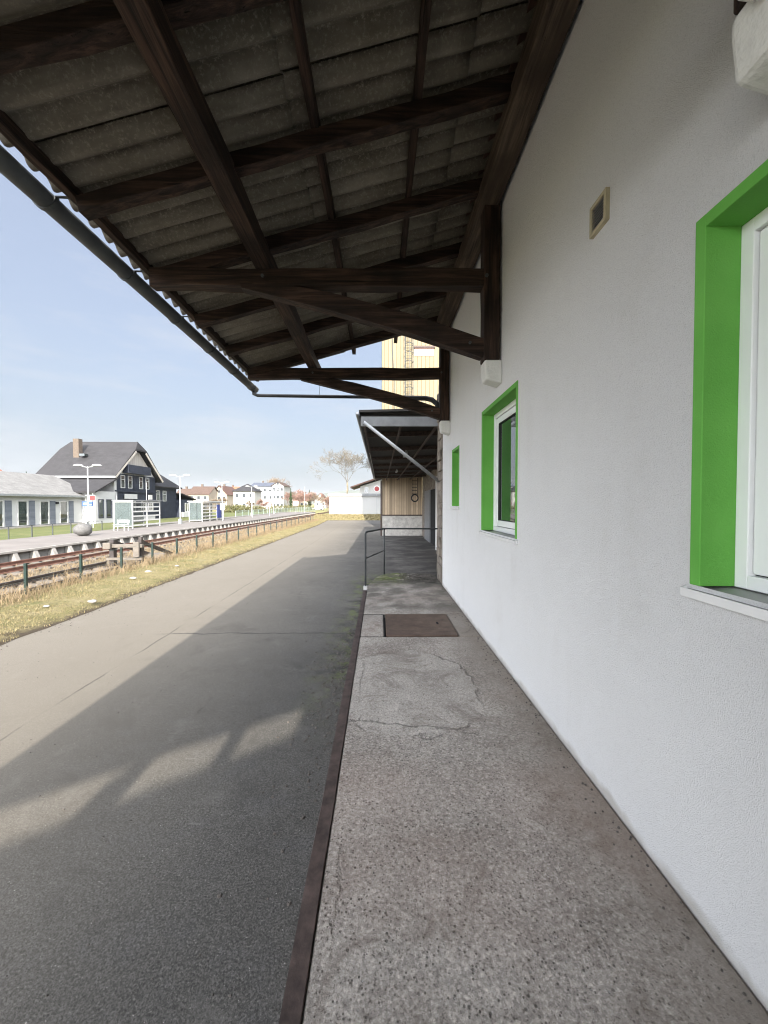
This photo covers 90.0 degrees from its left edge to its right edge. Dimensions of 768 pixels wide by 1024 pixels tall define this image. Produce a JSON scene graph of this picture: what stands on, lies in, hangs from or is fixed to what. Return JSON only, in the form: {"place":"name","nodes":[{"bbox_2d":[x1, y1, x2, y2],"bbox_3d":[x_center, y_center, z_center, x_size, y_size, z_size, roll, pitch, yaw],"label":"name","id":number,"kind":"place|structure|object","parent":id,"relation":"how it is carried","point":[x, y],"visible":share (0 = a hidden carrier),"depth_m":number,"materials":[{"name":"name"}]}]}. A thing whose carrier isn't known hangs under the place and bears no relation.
{"place":"outdoors","nodes":[
{"label":"outdoors","id":0,"kind":"place"},
{"bbox_2d":[0,512,286,539],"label":"lawn","id":1,"kind":"structure","parent":0,"point":[16,533],"depth_m":32.25,"materials":[{"name":"green plant"}]},
{"bbox_2d":[0,521,102,538],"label":"lawn fence","id":2,"kind":"object","parent":1,"relation":"on","point":[52,527],"visible":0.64,"depth_m":25.29,"materials":[{"name":"metal"}]},
{"bbox_2d":[60,477,119,523],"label":"station wing","id":3,"kind":"structure","parent":1,"relation":"on","point":[103,508],"depth_m":40.98,"materials":[{"name":"white paint"}]},
{"bbox_2d":[98,499,103,517],"bbox_3d":[-29.980,-0.352,40.706,0.048,2.000,0.800,0,1,-1],"label":"window","id":4,"kind":"structure","parent":3,"relation":"in","point":[100,501],"depth_m":40.68,"materials":[{"name":"grey glass"}]},
{"bbox_2d":[106,499,111,517],"bbox_3d":[-29.992,-0.379,41.906,0.048,2.000,0.800,0,1,-1],"label":"window","id":5,"kind":"structure","parent":3,"relation":"in","point":[108,501],"depth_m":41.83,"materials":[{"name":"grey glass"}]},
{"bbox_2d":[90,493,94,527],"bbox_3d":[-24.523,-0.117,32.348,0.420,2.900,0.110,0,1,-1],"label":"sign pole","id":6,"kind":"object","parent":1,"relation":"on","point":[92,497],"visible":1,"depth_m":32.32,"materials":[{"name":"white metal"}]},
{"bbox_2d":[155,475,195,518],"bbox_3d":[-34.213,-2.900,56.362,7.900,7.500,11.300,0,1,-1],"label":"station extension","id":7,"kind":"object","parent":1,"relation":"on","point":[167,494],"visible":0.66,"depth_m":56.04,"materials":[{"name":"blue wood"}]},
{"bbox_2d":[156,490,159,499],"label":"window","id":8,"kind":"structure","parent":7,"relation":"in","point":[158,491],"depth_m":52.93,"materials":[{"name":"white paint"}]},
{"bbox_2d":[163,491,166,500],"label":"window","id":9,"kind":"structure","parent":7,"relation":"in","point":[164,492],"depth_m":54.46,"materials":[{"name":"white glass"}]},
{"bbox_2d":[185,503,188,511],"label":"window","id":10,"kind":"structure","parent":7,"relation":"in","point":[186,504],"depth_m":59.58,"materials":[{"name":"white paint"}]},
{"bbox_2d":[0,512,314,562],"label":"station platform","id":11,"kind":"structure","parent":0,"point":[22,548],"depth_m":24.20,"materials":[{"name":"concrete"}]},
{"bbox_2d":[73,523,91,535],"bbox_3d":[-19.104,1.137,24.327,0.992,0.843,0.904,0,1,-1],"label":"boulder","id":12,"kind":"object","parent":11,"relation":"on","point":[82,529],"visible":0.98,"depth_m":24.08,"materials":[{"name":"grey stone"}]},
{"bbox_2d":[73,464,101,525],"bbox_3d":[-21.934,-1.061,28.467,2.080,4.960,0.504,0,1,-1],"label":"platform lamp","id":13,"kind":"object","parent":11,"relation":"on","point":[87,467],"visible":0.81,"depth_m":28.42,"materials":[{"name":"white metal"}]},
{"bbox_2d":[82,501,93,505],"bbox_3d":[-22.390,0.256,29.072,0.850,2.300,0.120,0,1,-1],"label":"sign","id":14,"kind":"object","parent":13,"relation":"attached to","point":[84,503],"visible":0.5,"depth_m":29.00,"materials":[{"name":"blue metal"}]},
{"bbox_2d":[113,520,129,530],"bbox_3d":[-19.890,1.006,29.078,0.900,0.800,0.550,0,1,-1],"label":"platform bench","id":15,"kind":"object","parent":11,"relation":"on","point":[118,524],"visible":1,"depth_m":29.25,"materials":[{"name":"white paint"}]},
{"bbox_2d":[111,500,161,527],"bbox_3d":[-21.460,0.136,33.549,1.790,2.340,4.140,0,1,-1],"label":"glass shelter","id":16,"kind":"object","parent":11,"relation":"on","point":[132,511],"visible":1,"depth_m":31.70,"materials":[{"name":"white paint"}]},
{"bbox_2d":[169,474,189,523],"bbox_3d":[-20.383,-1.281,38.380,2.080,4.960,0.504,0,1,-1],"label":"platform lamp","id":17,"kind":"object","parent":11,"relation":"on","point":[180,521],"visible":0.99,"depth_m":38.31,"materials":[{"name":"white metal"}]},
{"bbox_2d":[187,501,224,521],"bbox_3d":[-21.108,-0.137,45.901,1.740,2.340,6.040,0,1,-1],"label":"glass shelter","id":18,"kind":"object","parent":11,"relation":"on","point":[200,510],"visible":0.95,"depth_m":43.24,"materials":[{"name":"white paint"}]},
{"bbox_2d":[220,496,224,520],"bbox_3d":[-18.847,-0.393,44.802,0.500,2.900,0.110,0,1,-1],"label":"sign pole","id":19,"kind":"object","parent":11,"relation":"on","point":[222,507],"visible":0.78,"depth_m":44.75,"materials":[{"name":"white metal"}]},
{"bbox_2d":[246,486,257,515],"bbox_3d":[-21.626,-1.821,62.763,2.080,4.960,0.504,0,1,-1],"label":"platform lamp","id":20,"kind":"object","parent":11,"relation":"on","point":[251,498],"visible":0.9,"depth_m":62.69,"materials":[{"name":"white metal"}]},
{"bbox_2d":[268,492,270,515],"bbox_3d":[-18.416,-1.270,61.792,0.550,3.900,0.110,0,1,-1],"label":"sign pole","id":21,"kind":"object","parent":11,"relation":"on","point":[269,504],"visible":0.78,"depth_m":61.75,"materials":[{"name":"white metal"}]},
{"bbox_2d":[270,489,276,513],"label":"platform lamp","id":22,"kind":"object","parent":11,"relation":"on","point":[273,501],"visible":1,"depth_m":75.71,"materials":[{"name":"white metal"}]},
{"bbox_2d":[0,519,327,645],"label":"verge","id":23,"kind":"structure","parent":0,"point":[65,614],"depth_m":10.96,"materials":[{"name":"beige plant"}]},
{"bbox_2d":[0,515,310,597],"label":"fence","id":24,"kind":"object","parent":23,"relation":"on","point":[25,572],"visible":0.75,"depth_m":14.01,"materials":[{"name":"green metal"}]},
{"bbox_2d":[0,518,319,606],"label":"dry stalks","id":25,"kind":"object","parent":23,"relation":"on","point":[10,598],"visible":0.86,"depth_m":13.38,"materials":[{"name":"plant"}]},
{"bbox_2d":[0,512,327,592],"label":"track bed","id":26,"kind":"object","parent":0,"point":[92,562],"depth_m":19.24,"materials":[{"name":"gravel"}]},
{"bbox_2d":[0,561,140,594],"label":"siding track","id":27,"kind":"structure","parent":26,"relation":"on","point":[49,575],"depth_m":12.88,"materials":[{"name":"metal"}]},
{"bbox_2d":[102,537,175,565],"bbox_3d":[-10.721,1.620,17.169,1.700,1.200,3.030,0,1,-1],"label":"buffer stop","id":28,"kind":"object","parent":26,"relation":"on","point":[137,549],"visible":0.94,"depth_m":15.93,"materials":[{"name":"wood"}]},
{"bbox_2d":[0,515,312,596],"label":"track weeds","id":29,"kind":"object","parent":26,"relation":"on","point":[194,545],"visible":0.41,"depth_m":22.36,"materials":[{"name":"plant"}]},
{"bbox_2d":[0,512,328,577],"bbox_3d":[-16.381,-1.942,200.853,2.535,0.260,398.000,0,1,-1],"label":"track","id":30,"kind":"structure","parent":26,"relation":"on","point":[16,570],"depth_m":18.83,"materials":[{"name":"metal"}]},
{"bbox_2d":[177,486,190,496],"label":"brick house","id":31,"kind":"structure","parent":0,"point":[186,490],"depth_m":152.38,"materials":[{"name":"brown tile"}]},
{"bbox_2d":[0,141,381,494],"label":"sky","id":32,"kind":"structure","parent":0,"point":[85,356],"materials":[{"name":"blue"}]},
{"bbox_2d":[187,484,218,508],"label":"tiled house","id":33,"kind":"structure","parent":0,"point":[202,492],"depth_m":150.88,"materials":[{"name":"white tile"}]},
{"bbox_2d":[141,512,285,525],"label":"gravel path","id":34,"kind":"structure","parent":0,"point":[210,519],"depth_m":49.76,"materials":[{"name":"grey gravel"}]},
{"bbox_2d":[0,520,436,1023],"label":"road","id":35,"kind":"structure","parent":0,"point":[162,928],"depth_m":3.59,"materials":[{"name":"grey asphalt"}]},
{"bbox_2d":[0,528,751,1023],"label":"grit","id":36,"kind":"object","parent":35,"relation":"on","point":[336,724],"visible":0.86,"depth_m":4.44,"materials":[{"name":"stone"}]},
{"bbox_2d":[355,409,439,578],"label":"warehouse","id":37,"kind":"structure","parent":35,"relation":"on","point":[401,447],"depth_m":19.61,"materials":[{"name":"wood"}]},
{"bbox_2d":[411,478,418,501],"bbox_3d":[2.367,-1.695,29.475,0.597,1.878,0.104,0,1,-1],"label":"cable coil","id":38,"kind":"object","parent":37,"relation":"hanging from","point":[415,494],"visible":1,"depth_m":29.47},
{"bbox_2d":[424,490,430,542],"bbox_3d":[3.067,0.252,26.994,0.110,3.500,2.900,0,1,-1],"label":"sliding door","id":39,"kind":"structure","parent":37,"relation":"in","point":[427,502],"depth_m":26.61,"materials":[{"name":"grey paint"}]},
{"bbox_2d":[279,573,767,1023],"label":"loading platform","id":40,"kind":"structure","parent":35,"relation":"on","point":[508,889],"depth_m":1.54,"materials":[{"name":"concrete"}]},
{"bbox_2d":[363,528,437,589],"bbox_3d":[0.166,0.950,7.737,2.030,1.257,0.830,-1,2,-41],"label":"guard rail","id":41,"kind":"object","parent":40,"relation":"on","point":[365,587],"visible":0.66,"depth_m":8.06,"materials":[{"name":"metal"}]},
{"bbox_2d":[385,614,457,636],"bbox_3d":[0.431,1.410,4.780,0.820,0.048,0.830,0,1,-1],"label":"hatch cover","id":42,"kind":"object","parent":40,"relation":"on","point":[419,625],"visible":0.81,"depth_m":4.67,"materials":[{"name":"brown metal"}]},
{"bbox_2d":[251,481,273,508],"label":"apartment house","id":43,"kind":"structure","parent":0,"point":[265,488],"depth_m":174.37,"materials":[{"name":"white paint"}]},
{"bbox_2d":[212,504,328,513],"bbox_3d":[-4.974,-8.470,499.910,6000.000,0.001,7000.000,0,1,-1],"label":"ground","id":44,"kind":"structure","parent":0,"point":[320,511],"depth_m":143.07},
{"bbox_2d":[216,484,234,506],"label":"gabled house","id":45,"kind":"structure","parent":44,"relation":"on","point":[225,491],"depth_m":158.80,"materials":[{"name":"beige paint"}]},
{"bbox_2d":[224,504,243,512],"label":"shrub","id":46,"kind":"object","parent":44,"relation":"on","point":[233,508],"visible":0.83,"depth_m":89.29,"materials":[{"name":"green plant"}]},
{"bbox_2d":[239,505,249,511],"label":"shrub","id":47,"kind":"object","parent":44,"relation":"on","point":[247,508],"visible":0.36,"depth_m":99.43,"materials":[{"name":"green plant"}]},
{"bbox_2d":[232,484,262,509],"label":"white villa","id":48,"kind":"object","parent":44,"relation":"on","point":[242,495],"visible":0.68,"depth_m":134.46,"materials":[{"name":"paint"}]},
{"bbox_2d":[250,506,268,511],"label":"shrub","id":49,"kind":"object","parent":44,"relation":"on","point":[256,508],"visible":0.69,"depth_m":104.33,"materials":[{"name":"green plant"}]},
{"bbox_2d":[256,499,265,505],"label":"bare tree","id":50,"kind":"object","parent":44,"relation":"on","point":[259,501],"visible":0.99,"depth_m":119.40,"materials":[{"name":"pink plant"}]},
{"bbox_2d":[267,504,292,511],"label":"shrub","id":51,"kind":"object","parent":44,"relation":"on","point":[286,506],"visible":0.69,"depth_m":114.44,"materials":[{"name":"green plant"}]},
{"bbox_2d":[235,506,325,516],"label":"fence","id":52,"kind":"object","parent":44,"relation":"on","point":[280,510],"visible":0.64,"depth_m":80.47,"materials":[{"name":"metal"}]},
{"bbox_2d":[282,492,296,504],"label":"bare tree","id":53,"kind":"object","parent":44,"relation":"on","point":[288,495],"visible":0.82,"depth_m":147.84,"materials":[{"name":"pink plant"}]},
{"bbox_2d":[289,488,292,505],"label":"conifer","id":54,"kind":"object","parent":44,"relation":"on","point":[290,501],"visible":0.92,"depth_m":139.43,"materials":[{"name":"green plant"}]},
{"bbox_2d":[295,489,306,504],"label":"bare tree","id":55,"kind":"object","parent":44,"relation":"on","point":[298,492],"visible":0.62,"depth_m":165.15,"materials":[{"name":"pink plant"}]},
{"bbox_2d":[290,505,314,510],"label":"shrub","id":56,"kind":"object","parent":44,"relation":"on","point":[310,507],"visible":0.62,"depth_m":129.53,"materials":[{"name":"green plant"}]},
{"bbox_2d":[294,492,311,506],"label":"bare tree","id":57,"kind":"object","parent":44,"relation":"on","point":[299,496],"visible":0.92,"depth_m":148.18,"materials":[{"name":"pink plant"}]},
{"bbox_2d":[306,492,319,503],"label":"bare tree","id":58,"kind":"object","parent":44,"relation":"on","point":[316,497],"visible":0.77,"depth_m":169.04,"materials":[{"name":"pink plant"}]},
{"bbox_2d":[307,492,323,503],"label":"bare tree","id":59,"kind":"object","parent":44,"relation":"on","point":[322,495],"visible":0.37,"depth_m":172.48,"materials":[{"name":"pink plant"}]},
{"bbox_2d":[315,493,327,507],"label":"white cottage","id":60,"kind":"structure","parent":44,"relation":"on","point":[318,503],"depth_m":229.59,"materials":[{"name":"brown paint"}]},
{"bbox_2d":[319,497,327,510],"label":"bare tree","id":61,"kind":"object","parent":44,"relation":"on","point":[321,502],"visible":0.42,"depth_m":137.03,"materials":[{"name":"pink plant"}]},
{"bbox_2d":[322,496,328,510],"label":"bare tree","id":62,"kind":"object","parent":44,"relation":"on","point":[325,500],"visible":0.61,"depth_m":120.50,"materials":[{"name":"pink plant"}]},
{"bbox_2d":[266,477,291,486],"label":"bare tree","id":63,"kind":"object","parent":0,"point":[272,480],"visible":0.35,"depth_m":195.10,"materials":[{"name":"beige plant"}]},
{"bbox_2d":[271,482,289,508],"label":"white gable block","id":64,"kind":"structure","parent":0,"point":[281,490],"depth_m":171.44,"materials":[{"name":"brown paint"}]},
{"bbox_2d":[297,497,308,507],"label":"cottage","id":65,"kind":"structure","parent":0,"point":[301,501],"depth_m":199.54,"materials":[{"name":"white paint"}]},
{"bbox_2d":[311,490,359,503],"bbox_3d":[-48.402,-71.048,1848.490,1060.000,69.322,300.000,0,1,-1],"label":"hill","id":66,"kind":"structure","parent":0,"point":[345,491],"depth_m":1826.40,"materials":[{"name":"white"}]},
{"bbox_2d":[312,514,379,519],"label":"grass bank","id":67,"kind":"structure","parent":0,"point":[347,518],"depth_m":59.76,"materials":[{"name":"yellow plant"}]},
{"bbox_2d":[350,479,381,493],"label":"gabled house","id":68,"kind":"structure","parent":0,"point":[366,487],"depth_m":87.86,"materials":[{"name":"white paint"}]},
{"bbox_2d":[374,486,379,491],"bbox_3d":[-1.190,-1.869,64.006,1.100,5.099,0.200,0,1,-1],"label":"round sign","id":69,"kind":"object","parent":68,"relation":"attached to","point":[376,488],"visible":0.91,"depth_m":63.87,"materials":[{"name":"red metal"}]},
{"bbox_2d":[0,0,767,1012],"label":"goods shed","id":70,"kind":"structure","parent":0,"point":[542,224],"depth_m":2.28,"materials":[{"name":"white plaster"},{"name":"dark timber"},{"name":"corrugated fibre cement"}]},
{"bbox_2d":[450,445,458,508],"bbox_3d":[1.171,-0.513,5.862,0.206,0.935,0.596,0,1,-1],"label":"window","id":71,"kind":"structure","parent":70,"relation":"in","point":[455,452],"depth_m":6.09,"materials":[{"name":"green paint"}]},
{"bbox_2d":[479,380,517,544],"bbox_3d":[1.191,-0.426,3.784,0.206,1.375,1.176,0,1,-1],"label":"window","id":72,"kind":"structure","parent":70,"relation":"in","point":[499,449],"depth_m":4.10,"materials":[{"name":"green paint"}]},
{"bbox_2d":[680,159,767,620],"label":"window","id":73,"kind":"structure","parent":70,"relation":"in","point":[729,530],"depth_m":1.36,"materials":[{"name":"green paint"}]},
{"bbox_2d":[382,336,438,408],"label":"silo tower","id":74,"kind":"structure","parent":0,"point":[405,352],"depth_m":35.72,"materials":[{"name":"beige paint"}]},
{"bbox_2d":[415,348,433,355],"bbox_3d":[3.742,-14.845,35.696,1.800,0.700,0.035,0,1,-1],"label":"window","id":75,"kind":"structure","parent":74,"relation":"in","point":[418,351],"depth_m":35.68,"materials":[{"name":"white"}]},
{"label":"terrace ground","id":76,"kind":"structure","parent":0,"visible":0},
{"bbox_2d":[310,448,369,493],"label":"bare tree","id":77,"kind":"object","parent":76,"relation":"on","point":[346,461],"visible":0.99,"depth_m":74.75,"materials":[{"name":"beige plant"}]},
{"bbox_2d":[328,494,379,514],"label":"white shed","id":78,"kind":"structure","parent":76,"relation":"on","point":[356,504],"depth_m":65.94,"materials":[{"name":"grey paint"}]},
{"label":"station yard","id":79,"kind":"structure","parent":0,"visible":0},
{"bbox_2d":[0,471,86,528],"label":"station annex","id":80,"kind":"object","parent":79,"relation":"on","point":[35,500],"visible":0.82,"depth_m":35.35,"materials":[{"name":"paint"}]},
{"bbox_2d":[0,500,3,526],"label":"window","id":81,"kind":"structure","parent":80,"relation":"in","point":[1,501],"depth_m":31.44,"materials":[{"name":"white paint"}]},
{"bbox_2d":[17,501,27,525],"bbox_3d":[-31.301,0.113,33.271,0.058,2.200,0.950,0,1,-1],"label":"window","id":82,"kind":"structure","parent":80,"relation":"in","point":[22,506],"depth_m":33.27,"materials":[{"name":"glass"}]},
{"bbox_2d":[40,501,49,523],"bbox_3d":[-31.323,0.064,35.440,0.058,2.200,0.950,0,1,-1],"label":"window","id":83,"kind":"structure","parent":80,"relation":"in","point":[44,505],"depth_m":35.46,"materials":[{"name":"grey glass"}]},
{"bbox_2d":[59,501,67,522],"bbox_3d":[-31.345,0.016,37.610,0.058,2.200,0.950,0,1,-1],"label":"window","id":84,"kind":"structure","parent":80,"relation":"in","point":[63,504],"depth_m":37.58,"materials":[{"name":"grey glass"}]},
{"bbox_2d":[36,439,163,518],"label":"station building","id":85,"kind":"structure","parent":79,"relation":"on","point":[131,465],"depth_m":45.13,"materials":[{"name":"tile"}]},
{"bbox_2d":[120,475,124,487],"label":"window","id":86,"kind":"structure","parent":85,"relation":"in","point":[122,477],"depth_m":44.59,"materials":[{"name":"white paint"}]},
{"bbox_2d":[128,476,131,488],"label":"window","id":87,"kind":"structure","parent":85,"relation":"in","point":[129,477],"depth_m":45.97,"materials":[{"name":"white paint"}]},
{"bbox_2d":[133,475,138,489],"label":"blind window","id":88,"kind":"structure","parent":85,"relation":"in","point":[135,478],"depth_m":46.98,"materials":[{"name":"blue wood"}]},
{"bbox_2d":[139,477,142,488],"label":"window","id":89,"kind":"structure","parent":85,"relation":"in","point":[140,478],"depth_m":48.00,"materials":[{"name":"white paint"}]},
{"bbox_2d":[145,478,148,489],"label":"window","id":90,"kind":"structure","parent":85,"relation":"in","point":[146,479],"depth_m":49.38,"materials":[{"name":"white paint"}]}
]}

